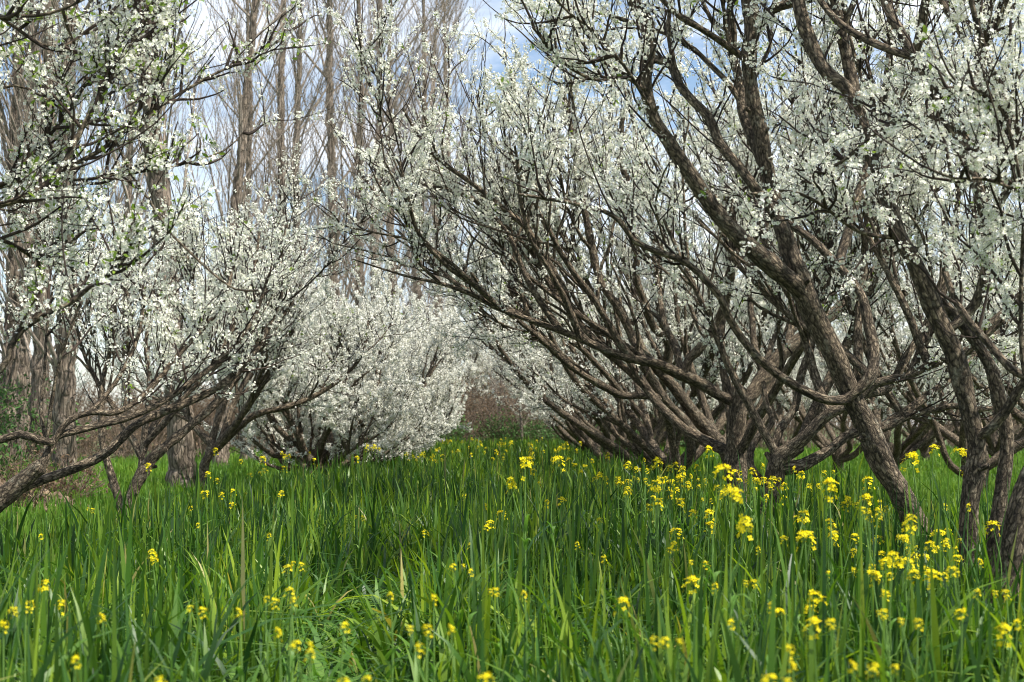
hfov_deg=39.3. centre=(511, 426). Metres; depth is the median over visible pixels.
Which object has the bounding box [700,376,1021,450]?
field thicket
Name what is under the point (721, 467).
mustard plant
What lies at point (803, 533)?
mustard plant
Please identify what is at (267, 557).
mustard plant
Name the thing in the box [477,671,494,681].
mustard plant
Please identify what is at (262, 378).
plum tree
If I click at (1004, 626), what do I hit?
mustard plant
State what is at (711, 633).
mustard plant
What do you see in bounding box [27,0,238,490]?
poplar tree
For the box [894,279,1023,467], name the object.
plum tree
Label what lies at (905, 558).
mustard plant
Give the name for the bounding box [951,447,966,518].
mustard plant
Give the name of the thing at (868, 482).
mustard plant
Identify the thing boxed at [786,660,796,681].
mustard plant
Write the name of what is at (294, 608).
mustard plant
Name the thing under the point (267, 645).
mustard plant
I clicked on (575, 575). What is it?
mustard plant
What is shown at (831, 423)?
plum tree
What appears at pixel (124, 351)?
poplar tree
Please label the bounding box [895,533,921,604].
mustard plant
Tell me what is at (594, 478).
mustard plant
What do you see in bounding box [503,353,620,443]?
plum tree
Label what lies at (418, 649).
mustard plant
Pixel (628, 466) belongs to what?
mustard plant
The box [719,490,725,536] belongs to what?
mustard plant
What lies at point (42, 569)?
mustard plant
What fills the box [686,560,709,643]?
mustard plant
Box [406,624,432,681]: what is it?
mustard plant
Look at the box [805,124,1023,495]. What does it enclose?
plum tree
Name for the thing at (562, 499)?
mustard plant
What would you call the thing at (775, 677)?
mustard plant
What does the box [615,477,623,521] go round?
mustard plant
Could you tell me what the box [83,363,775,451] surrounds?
thicket
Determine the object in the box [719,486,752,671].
mustard plant
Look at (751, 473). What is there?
mustard plant
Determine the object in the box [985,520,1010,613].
mustard plant
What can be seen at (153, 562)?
mustard plant
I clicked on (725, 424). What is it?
plum tree
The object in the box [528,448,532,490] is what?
mustard plant
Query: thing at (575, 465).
mustard plant
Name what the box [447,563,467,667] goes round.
mustard plant
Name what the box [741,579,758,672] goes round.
mustard plant
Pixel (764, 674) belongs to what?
mustard plant
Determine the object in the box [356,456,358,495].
mustard plant
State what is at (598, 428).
plum tree
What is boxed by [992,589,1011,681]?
mustard plant
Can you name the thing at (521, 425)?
tree
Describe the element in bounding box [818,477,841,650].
mustard plant
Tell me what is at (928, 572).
mustard plant
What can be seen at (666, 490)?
mustard plant
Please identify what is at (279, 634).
mustard plant
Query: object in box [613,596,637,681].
mustard plant
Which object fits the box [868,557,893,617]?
mustard plant
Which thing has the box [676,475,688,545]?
mustard plant
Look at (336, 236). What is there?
poplar tree
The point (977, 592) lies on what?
mustard plant
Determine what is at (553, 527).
mustard plant
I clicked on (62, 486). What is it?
dead brush
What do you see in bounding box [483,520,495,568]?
mustard plant
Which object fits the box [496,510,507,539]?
mustard plant
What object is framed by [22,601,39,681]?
mustard plant
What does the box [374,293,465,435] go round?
plum tree
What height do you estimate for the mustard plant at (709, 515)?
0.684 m
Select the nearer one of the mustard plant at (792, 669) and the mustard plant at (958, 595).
the mustard plant at (792, 669)
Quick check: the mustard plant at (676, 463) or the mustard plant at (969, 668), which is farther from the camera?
the mustard plant at (676, 463)
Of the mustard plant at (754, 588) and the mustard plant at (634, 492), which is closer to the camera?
the mustard plant at (754, 588)
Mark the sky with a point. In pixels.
(494, 58)
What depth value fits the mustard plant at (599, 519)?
7.09 m
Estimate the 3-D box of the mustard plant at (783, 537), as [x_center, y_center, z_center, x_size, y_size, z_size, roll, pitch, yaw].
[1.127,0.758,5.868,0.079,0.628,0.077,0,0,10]
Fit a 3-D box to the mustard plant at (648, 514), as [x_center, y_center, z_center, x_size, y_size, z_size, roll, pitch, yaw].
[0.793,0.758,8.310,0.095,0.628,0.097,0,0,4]
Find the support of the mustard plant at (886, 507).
on the ground at (891, 438)
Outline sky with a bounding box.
[0,0,1023,426]
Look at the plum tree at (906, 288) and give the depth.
15.46 m
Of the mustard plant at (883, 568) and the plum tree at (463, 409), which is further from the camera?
the plum tree at (463, 409)
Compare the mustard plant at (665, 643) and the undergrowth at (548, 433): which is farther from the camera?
the undergrowth at (548, 433)
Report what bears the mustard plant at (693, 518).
on the ground at (891, 438)
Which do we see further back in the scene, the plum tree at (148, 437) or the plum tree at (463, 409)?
the plum tree at (463, 409)
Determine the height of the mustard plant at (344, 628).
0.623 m
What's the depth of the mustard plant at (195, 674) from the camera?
3.59 m
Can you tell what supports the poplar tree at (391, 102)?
on the ground at (891, 438)
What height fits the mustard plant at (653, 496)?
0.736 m
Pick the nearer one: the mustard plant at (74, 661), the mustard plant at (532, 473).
the mustard plant at (74, 661)
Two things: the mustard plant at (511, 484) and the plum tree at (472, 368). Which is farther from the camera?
the plum tree at (472, 368)
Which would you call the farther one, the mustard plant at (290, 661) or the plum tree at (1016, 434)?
the plum tree at (1016, 434)
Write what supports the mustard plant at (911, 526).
on the ground at (891, 438)
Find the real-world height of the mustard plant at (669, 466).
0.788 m
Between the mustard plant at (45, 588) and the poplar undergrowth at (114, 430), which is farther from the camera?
the poplar undergrowth at (114, 430)
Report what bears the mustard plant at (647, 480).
on the ground at (891, 438)
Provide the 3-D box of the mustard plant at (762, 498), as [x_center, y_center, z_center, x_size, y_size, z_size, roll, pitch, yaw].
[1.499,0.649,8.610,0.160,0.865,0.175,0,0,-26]
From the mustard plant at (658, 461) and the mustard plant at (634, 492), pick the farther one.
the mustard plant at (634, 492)
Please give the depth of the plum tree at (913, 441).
24.30 m
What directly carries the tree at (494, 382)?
on the ground at (891, 438)
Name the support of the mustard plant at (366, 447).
on the ground at (891, 438)
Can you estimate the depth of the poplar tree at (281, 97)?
43.94 m
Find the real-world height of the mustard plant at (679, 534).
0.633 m
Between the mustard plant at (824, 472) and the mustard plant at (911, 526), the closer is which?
the mustard plant at (911, 526)
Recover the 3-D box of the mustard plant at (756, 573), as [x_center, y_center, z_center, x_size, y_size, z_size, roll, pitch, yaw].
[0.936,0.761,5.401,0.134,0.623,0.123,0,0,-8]
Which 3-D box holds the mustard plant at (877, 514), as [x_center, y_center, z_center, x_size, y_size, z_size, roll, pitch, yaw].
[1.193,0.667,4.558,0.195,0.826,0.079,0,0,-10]
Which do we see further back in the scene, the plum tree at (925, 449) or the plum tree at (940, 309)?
the plum tree at (925, 449)
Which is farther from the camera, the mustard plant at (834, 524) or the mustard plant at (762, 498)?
the mustard plant at (762, 498)
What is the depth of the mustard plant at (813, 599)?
3.92 m
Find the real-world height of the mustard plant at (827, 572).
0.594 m
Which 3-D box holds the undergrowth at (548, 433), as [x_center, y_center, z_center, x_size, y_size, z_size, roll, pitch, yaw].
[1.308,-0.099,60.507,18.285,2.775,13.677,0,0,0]
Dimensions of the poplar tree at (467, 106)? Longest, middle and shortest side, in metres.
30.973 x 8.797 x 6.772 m
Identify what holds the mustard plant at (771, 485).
on the ground at (891, 438)
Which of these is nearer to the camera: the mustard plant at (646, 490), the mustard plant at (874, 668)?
the mustard plant at (874, 668)
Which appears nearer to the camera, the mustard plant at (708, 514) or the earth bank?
the mustard plant at (708, 514)
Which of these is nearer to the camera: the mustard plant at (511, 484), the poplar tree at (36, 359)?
the mustard plant at (511, 484)
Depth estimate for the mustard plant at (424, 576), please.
6.25 m
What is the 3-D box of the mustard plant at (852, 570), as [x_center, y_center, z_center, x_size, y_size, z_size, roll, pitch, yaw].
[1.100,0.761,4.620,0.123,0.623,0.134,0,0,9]
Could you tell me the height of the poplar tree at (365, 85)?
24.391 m
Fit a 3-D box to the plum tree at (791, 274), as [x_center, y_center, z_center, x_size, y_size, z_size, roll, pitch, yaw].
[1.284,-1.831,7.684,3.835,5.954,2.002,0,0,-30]
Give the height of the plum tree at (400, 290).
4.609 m
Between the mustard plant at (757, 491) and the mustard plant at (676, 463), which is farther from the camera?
the mustard plant at (676, 463)
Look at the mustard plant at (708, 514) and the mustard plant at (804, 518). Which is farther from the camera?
the mustard plant at (708, 514)
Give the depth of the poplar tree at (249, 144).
38.89 m
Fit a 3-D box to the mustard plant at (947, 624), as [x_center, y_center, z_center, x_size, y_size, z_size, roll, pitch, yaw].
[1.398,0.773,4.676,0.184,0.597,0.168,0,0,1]
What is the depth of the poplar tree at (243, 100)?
33.47 m
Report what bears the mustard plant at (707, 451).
on the ground at (891, 438)
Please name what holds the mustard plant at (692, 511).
on the ground at (891, 438)
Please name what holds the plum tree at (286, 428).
on the ground at (891, 438)
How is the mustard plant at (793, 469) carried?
on the ground at (891, 438)
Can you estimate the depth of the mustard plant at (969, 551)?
5.56 m
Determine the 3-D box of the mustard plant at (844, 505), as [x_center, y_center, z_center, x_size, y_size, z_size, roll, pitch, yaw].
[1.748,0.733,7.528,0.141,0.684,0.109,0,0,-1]
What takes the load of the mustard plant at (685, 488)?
on the ground at (891, 438)
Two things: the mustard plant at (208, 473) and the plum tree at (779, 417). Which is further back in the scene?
the plum tree at (779, 417)
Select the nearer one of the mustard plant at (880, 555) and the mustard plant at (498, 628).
the mustard plant at (498, 628)
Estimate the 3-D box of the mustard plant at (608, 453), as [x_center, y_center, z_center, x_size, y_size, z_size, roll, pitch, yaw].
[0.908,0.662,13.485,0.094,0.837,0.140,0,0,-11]
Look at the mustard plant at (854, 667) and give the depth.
2.76 m
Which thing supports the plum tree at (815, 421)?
on the ground at (891, 438)
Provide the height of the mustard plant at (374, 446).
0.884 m
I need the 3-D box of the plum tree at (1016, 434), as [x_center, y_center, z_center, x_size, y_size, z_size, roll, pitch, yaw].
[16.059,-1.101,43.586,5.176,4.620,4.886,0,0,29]
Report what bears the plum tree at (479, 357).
on the ground at (891, 438)
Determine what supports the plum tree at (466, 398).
on the ground at (891, 438)
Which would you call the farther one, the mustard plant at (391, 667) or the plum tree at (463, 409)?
the plum tree at (463, 409)
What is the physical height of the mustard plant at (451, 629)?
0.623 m
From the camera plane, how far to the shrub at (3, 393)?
24.42 m
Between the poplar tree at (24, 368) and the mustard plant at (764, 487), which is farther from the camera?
the poplar tree at (24, 368)
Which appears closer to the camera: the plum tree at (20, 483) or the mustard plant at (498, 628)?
the mustard plant at (498, 628)
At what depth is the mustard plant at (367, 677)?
2.59 m
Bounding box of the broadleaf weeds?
[0,504,1011,681]
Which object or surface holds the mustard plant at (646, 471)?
on the ground at (891, 438)
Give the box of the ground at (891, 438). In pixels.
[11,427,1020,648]
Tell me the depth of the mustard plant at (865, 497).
5.43 m
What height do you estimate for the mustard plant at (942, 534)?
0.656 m
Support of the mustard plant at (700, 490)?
on the ground at (891, 438)
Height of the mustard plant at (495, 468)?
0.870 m
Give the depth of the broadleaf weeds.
5.20 m
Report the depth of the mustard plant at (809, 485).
8.24 m
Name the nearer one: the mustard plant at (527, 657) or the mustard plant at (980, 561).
the mustard plant at (527, 657)
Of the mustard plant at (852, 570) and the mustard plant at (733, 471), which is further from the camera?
the mustard plant at (733, 471)
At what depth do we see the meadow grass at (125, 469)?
22.99 m
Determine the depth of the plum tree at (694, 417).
14.09 m
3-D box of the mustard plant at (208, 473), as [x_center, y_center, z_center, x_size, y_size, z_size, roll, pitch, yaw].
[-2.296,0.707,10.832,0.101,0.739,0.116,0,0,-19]
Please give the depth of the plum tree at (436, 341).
24.88 m
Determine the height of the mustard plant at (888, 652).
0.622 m
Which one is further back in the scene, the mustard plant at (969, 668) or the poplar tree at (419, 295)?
the poplar tree at (419, 295)
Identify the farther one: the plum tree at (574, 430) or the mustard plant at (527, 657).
the plum tree at (574, 430)
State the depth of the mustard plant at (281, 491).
9.95 m
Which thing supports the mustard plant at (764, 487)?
on the ground at (891, 438)
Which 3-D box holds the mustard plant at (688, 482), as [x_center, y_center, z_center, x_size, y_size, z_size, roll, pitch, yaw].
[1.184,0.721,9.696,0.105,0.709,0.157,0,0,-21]
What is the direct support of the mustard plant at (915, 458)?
on the ground at (891, 438)
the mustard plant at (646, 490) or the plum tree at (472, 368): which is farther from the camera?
the plum tree at (472, 368)
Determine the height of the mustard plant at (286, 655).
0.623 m
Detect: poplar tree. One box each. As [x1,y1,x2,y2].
[0,0,95,458]
[0,0,97,463]
[0,0,207,462]
[0,0,209,472]
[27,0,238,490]
[80,10,194,457]
[143,0,343,465]
[171,0,331,459]
[194,0,386,443]
[201,0,347,455]
[228,0,442,317]
[231,0,434,321]
[295,0,474,330]
[309,0,474,330]
[349,0,480,329]
[370,0,512,316]
[397,0,491,365]
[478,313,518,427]
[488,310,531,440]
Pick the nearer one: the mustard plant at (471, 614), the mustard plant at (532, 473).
the mustard plant at (471, 614)
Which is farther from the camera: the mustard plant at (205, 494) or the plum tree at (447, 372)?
the plum tree at (447, 372)
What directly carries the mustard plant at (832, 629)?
on the ground at (891, 438)
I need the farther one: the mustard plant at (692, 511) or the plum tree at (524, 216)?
the plum tree at (524, 216)
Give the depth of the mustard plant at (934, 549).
5.21 m
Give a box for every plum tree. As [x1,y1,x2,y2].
[0,0,330,373]
[0,135,399,528]
[0,177,338,512]
[78,165,433,489]
[190,255,450,474]
[220,276,474,462]
[244,0,988,510]
[286,279,476,447]
[294,272,472,454]
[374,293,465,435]
[389,0,859,476]
[410,315,468,444]
[418,226,786,467]
[423,302,505,417]
[452,120,811,476]
[457,309,529,428]
[469,277,641,450]
[483,0,956,575]
[487,229,720,466]
[488,286,669,454]
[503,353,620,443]
[524,326,648,444]
[572,0,1023,519]
[698,327,803,450]
[731,0,1023,606]
[732,303,901,460]
[749,272,934,473]
[799,236,1023,465]
[803,319,927,440]
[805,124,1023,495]
[835,0,1023,606]
[849,117,1023,425]
[851,314,1011,459]
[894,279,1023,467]
[979,373,1022,437]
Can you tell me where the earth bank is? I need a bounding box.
[0,479,88,510]
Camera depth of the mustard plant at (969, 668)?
3.57 m
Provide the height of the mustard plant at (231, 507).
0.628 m
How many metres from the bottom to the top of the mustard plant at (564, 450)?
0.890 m
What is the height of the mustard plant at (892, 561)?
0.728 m
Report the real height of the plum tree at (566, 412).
5.165 m
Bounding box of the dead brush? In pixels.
[0,431,122,512]
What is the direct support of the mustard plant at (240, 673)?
on the ground at (891, 438)
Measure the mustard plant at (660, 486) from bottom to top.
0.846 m
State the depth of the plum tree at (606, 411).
17.48 m
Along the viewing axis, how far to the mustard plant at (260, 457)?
10.85 m
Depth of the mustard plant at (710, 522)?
6.50 m
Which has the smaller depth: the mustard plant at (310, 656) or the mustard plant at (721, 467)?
the mustard plant at (310, 656)
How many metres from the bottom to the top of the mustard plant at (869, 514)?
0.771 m
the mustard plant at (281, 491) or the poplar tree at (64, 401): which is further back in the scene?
the poplar tree at (64, 401)
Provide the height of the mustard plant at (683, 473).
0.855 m
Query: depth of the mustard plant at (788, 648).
2.98 m
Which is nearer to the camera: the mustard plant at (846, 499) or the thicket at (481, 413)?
the mustard plant at (846, 499)
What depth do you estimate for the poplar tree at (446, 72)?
76.30 m
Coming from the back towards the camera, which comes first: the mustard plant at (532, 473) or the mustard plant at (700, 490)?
the mustard plant at (532, 473)
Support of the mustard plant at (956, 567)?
on the ground at (891, 438)
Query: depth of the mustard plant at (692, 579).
4.24 m
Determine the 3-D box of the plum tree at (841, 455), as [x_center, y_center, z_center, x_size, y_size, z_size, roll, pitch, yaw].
[6.938,-1.101,28.753,5.176,4.620,4.886,0,0,-16]
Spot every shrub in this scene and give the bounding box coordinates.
[0,364,110,462]
[0,402,58,477]
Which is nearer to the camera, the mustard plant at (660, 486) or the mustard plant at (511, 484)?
the mustard plant at (511, 484)
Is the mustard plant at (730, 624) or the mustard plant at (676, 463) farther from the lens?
the mustard plant at (676, 463)
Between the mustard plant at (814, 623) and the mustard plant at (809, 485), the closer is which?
the mustard plant at (814, 623)
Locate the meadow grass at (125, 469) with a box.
[0,439,1023,546]
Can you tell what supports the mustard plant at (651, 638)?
on the ground at (891, 438)
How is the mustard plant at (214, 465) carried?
on the ground at (891, 438)
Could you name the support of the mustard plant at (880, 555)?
on the ground at (891, 438)
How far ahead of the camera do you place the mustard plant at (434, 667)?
3.87 m
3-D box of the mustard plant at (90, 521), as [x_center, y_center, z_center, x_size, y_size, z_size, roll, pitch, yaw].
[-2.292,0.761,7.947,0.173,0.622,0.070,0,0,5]
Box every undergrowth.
[12,389,260,462]
[421,401,765,449]
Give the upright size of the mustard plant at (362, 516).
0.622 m
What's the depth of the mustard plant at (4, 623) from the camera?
3.35 m
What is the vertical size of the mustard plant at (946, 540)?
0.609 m
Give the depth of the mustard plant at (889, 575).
4.46 m
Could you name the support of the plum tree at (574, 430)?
on the ground at (891, 438)
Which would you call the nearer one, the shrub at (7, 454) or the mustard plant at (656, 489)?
the mustard plant at (656, 489)
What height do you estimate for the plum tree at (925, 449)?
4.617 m
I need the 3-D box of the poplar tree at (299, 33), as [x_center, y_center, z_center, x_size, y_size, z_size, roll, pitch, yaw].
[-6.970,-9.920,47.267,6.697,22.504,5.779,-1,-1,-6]
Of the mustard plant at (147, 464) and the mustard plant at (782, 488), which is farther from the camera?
the mustard plant at (147, 464)
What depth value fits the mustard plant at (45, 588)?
4.17 m
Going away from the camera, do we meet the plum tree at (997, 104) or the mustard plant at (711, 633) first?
the mustard plant at (711, 633)
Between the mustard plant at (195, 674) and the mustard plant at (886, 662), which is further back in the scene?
the mustard plant at (886, 662)
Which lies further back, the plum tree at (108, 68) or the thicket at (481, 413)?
the thicket at (481, 413)
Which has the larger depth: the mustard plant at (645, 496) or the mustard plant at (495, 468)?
the mustard plant at (495, 468)
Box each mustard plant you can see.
[0,620,9,681]
[9,606,21,681]
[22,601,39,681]
[31,579,64,669]
[38,534,48,594]
[70,654,80,681]
[86,508,94,541]
[95,613,107,681]
[143,463,149,510]
[147,548,159,635]
[187,605,207,681]
[201,490,208,537]
[205,471,210,518]
[212,447,217,495]
[229,502,235,546]
[230,608,250,681]
[258,456,268,512]
[258,587,308,681]
[259,564,303,680]
[262,534,278,579]
[263,596,279,681]
[274,627,281,681]
[277,490,284,524]
[283,454,290,478]
[283,597,298,681]
[289,640,312,681]
[291,561,309,677]
[304,648,314,681]
[338,675,370,681]
[339,620,354,681]
[354,515,368,592]
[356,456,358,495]
[365,445,374,474]
[366,592,399,681]
[372,444,379,475]
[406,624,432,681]
[414,529,442,592]
[414,641,424,681]
[420,593,451,681]
[446,568,476,672]
[446,623,454,681]
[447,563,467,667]
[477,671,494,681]
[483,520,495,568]
[488,587,501,681]
[491,449,503,491]
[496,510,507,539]
[498,455,534,637]
[508,591,542,679]
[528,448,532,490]
[528,468,534,518]
[546,455,564,588]
[557,496,566,547]
[562,442,568,469]
[570,541,584,637]
[572,463,583,490]
[589,555,614,613]
[592,473,601,506]
[597,518,604,569]
[605,452,609,490]
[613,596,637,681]
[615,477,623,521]
[623,461,638,519]
[623,486,633,532]
[632,476,641,513]
[636,468,649,510]
[637,458,652,523]
[637,477,648,553]
[645,504,652,538]
[646,465,651,499]
[648,480,684,602]
[650,485,671,536]
[650,634,659,681]
[652,457,662,574]
[652,462,662,529]
[657,476,668,525]
[657,477,679,526]
[657,637,681,681]
[661,527,684,599]
[664,541,678,635]
[667,465,672,509]
[672,462,678,496]
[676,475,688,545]
[677,465,686,552]
[680,466,686,513]
[682,575,698,675]
[685,481,693,516]
[686,474,699,538]
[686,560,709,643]
[688,509,697,546]
[697,478,706,506]
[697,484,706,532]
[701,498,712,544]
[703,445,713,541]
[703,521,719,583]
[703,582,727,677]
[704,463,737,670]
[704,509,714,607]
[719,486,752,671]
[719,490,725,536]
[726,469,739,535]
[727,617,746,681]
[736,467,757,526]
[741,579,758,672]
[749,547,760,620]
[751,477,765,539]
[754,478,773,509]
[757,463,767,525]
[759,477,770,500]
[761,674,790,681]
[763,600,795,676]
[764,482,788,545]
[768,476,778,548]
[775,589,826,678]
[780,535,787,603]
[784,642,795,681]
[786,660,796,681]
[790,530,815,646]
[792,465,796,510]
[793,511,837,623]
[796,470,819,531]
[802,616,820,681]
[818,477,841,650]
[822,470,837,515]
[825,518,858,588]
[825,618,838,681]
[826,571,829,614]
[838,501,849,545]
[843,496,858,544]
[844,511,885,585]
[847,660,857,681]
[849,567,858,660]
[850,535,884,587]
[855,506,882,622]
[856,476,874,545]
[856,493,879,569]
[865,663,898,681]
[867,550,920,680]
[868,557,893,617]
[869,556,895,594]
[869,589,899,675]
[875,609,891,681]
[884,505,895,542]
[887,572,907,654]
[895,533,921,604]
[896,451,928,600]
[897,617,922,681]
[899,513,918,637]
[899,557,928,599]
[905,545,916,595]
[918,541,960,611]
[920,569,949,675]
[929,444,940,527]
[930,529,951,586]
[942,572,953,662]
[943,538,964,583]
[945,566,960,681]
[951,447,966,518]
[951,588,995,654]
[952,547,963,597]
[954,608,995,681]
[963,503,979,604]
[978,558,993,623]
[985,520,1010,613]
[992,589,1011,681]
[996,622,1011,681]
[1013,618,1023,681]
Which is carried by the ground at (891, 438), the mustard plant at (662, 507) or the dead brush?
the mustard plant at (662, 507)
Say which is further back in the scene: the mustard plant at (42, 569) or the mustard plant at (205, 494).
the mustard plant at (205, 494)
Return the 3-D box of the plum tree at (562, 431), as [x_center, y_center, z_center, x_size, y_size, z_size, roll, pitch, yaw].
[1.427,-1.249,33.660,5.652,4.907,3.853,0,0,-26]
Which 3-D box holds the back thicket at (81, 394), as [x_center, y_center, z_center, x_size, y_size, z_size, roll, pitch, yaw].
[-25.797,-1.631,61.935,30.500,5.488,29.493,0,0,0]
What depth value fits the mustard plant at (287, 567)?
4.68 m
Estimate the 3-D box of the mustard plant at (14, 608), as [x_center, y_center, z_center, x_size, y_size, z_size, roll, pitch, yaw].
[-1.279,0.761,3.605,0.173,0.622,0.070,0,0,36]
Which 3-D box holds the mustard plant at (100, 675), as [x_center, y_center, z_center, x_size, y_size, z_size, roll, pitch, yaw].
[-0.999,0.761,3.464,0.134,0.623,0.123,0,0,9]
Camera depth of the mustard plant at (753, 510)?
8.59 m
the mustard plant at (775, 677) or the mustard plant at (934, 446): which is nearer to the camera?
the mustard plant at (775, 677)
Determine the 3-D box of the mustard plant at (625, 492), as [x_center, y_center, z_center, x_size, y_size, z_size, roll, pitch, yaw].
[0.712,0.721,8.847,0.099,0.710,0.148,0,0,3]
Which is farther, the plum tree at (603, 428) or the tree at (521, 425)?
the tree at (521, 425)
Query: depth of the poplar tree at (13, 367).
25.87 m
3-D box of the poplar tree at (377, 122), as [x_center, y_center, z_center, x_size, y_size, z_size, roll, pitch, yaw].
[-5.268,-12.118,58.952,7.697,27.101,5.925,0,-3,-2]
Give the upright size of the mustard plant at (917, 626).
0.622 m
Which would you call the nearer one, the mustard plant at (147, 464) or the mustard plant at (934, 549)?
the mustard plant at (934, 549)
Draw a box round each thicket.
[0,342,233,454]
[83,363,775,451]
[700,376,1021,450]
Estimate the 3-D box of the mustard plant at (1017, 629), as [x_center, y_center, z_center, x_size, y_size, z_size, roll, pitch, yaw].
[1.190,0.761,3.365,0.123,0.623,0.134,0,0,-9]
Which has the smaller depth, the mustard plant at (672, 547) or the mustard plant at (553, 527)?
the mustard plant at (672, 547)
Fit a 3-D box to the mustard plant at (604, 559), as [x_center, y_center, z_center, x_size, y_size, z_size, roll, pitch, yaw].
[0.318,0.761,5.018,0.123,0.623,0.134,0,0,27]
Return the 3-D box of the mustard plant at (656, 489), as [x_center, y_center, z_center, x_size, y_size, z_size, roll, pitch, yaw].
[0.637,0.648,5.872,0.148,0.865,0.161,0,0,-4]
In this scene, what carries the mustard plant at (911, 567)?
on the ground at (891, 438)
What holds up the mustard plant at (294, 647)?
on the ground at (891, 438)
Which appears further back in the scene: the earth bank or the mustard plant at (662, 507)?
the earth bank
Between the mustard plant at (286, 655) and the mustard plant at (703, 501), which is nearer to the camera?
the mustard plant at (286, 655)
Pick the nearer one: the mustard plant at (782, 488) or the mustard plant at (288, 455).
the mustard plant at (782, 488)

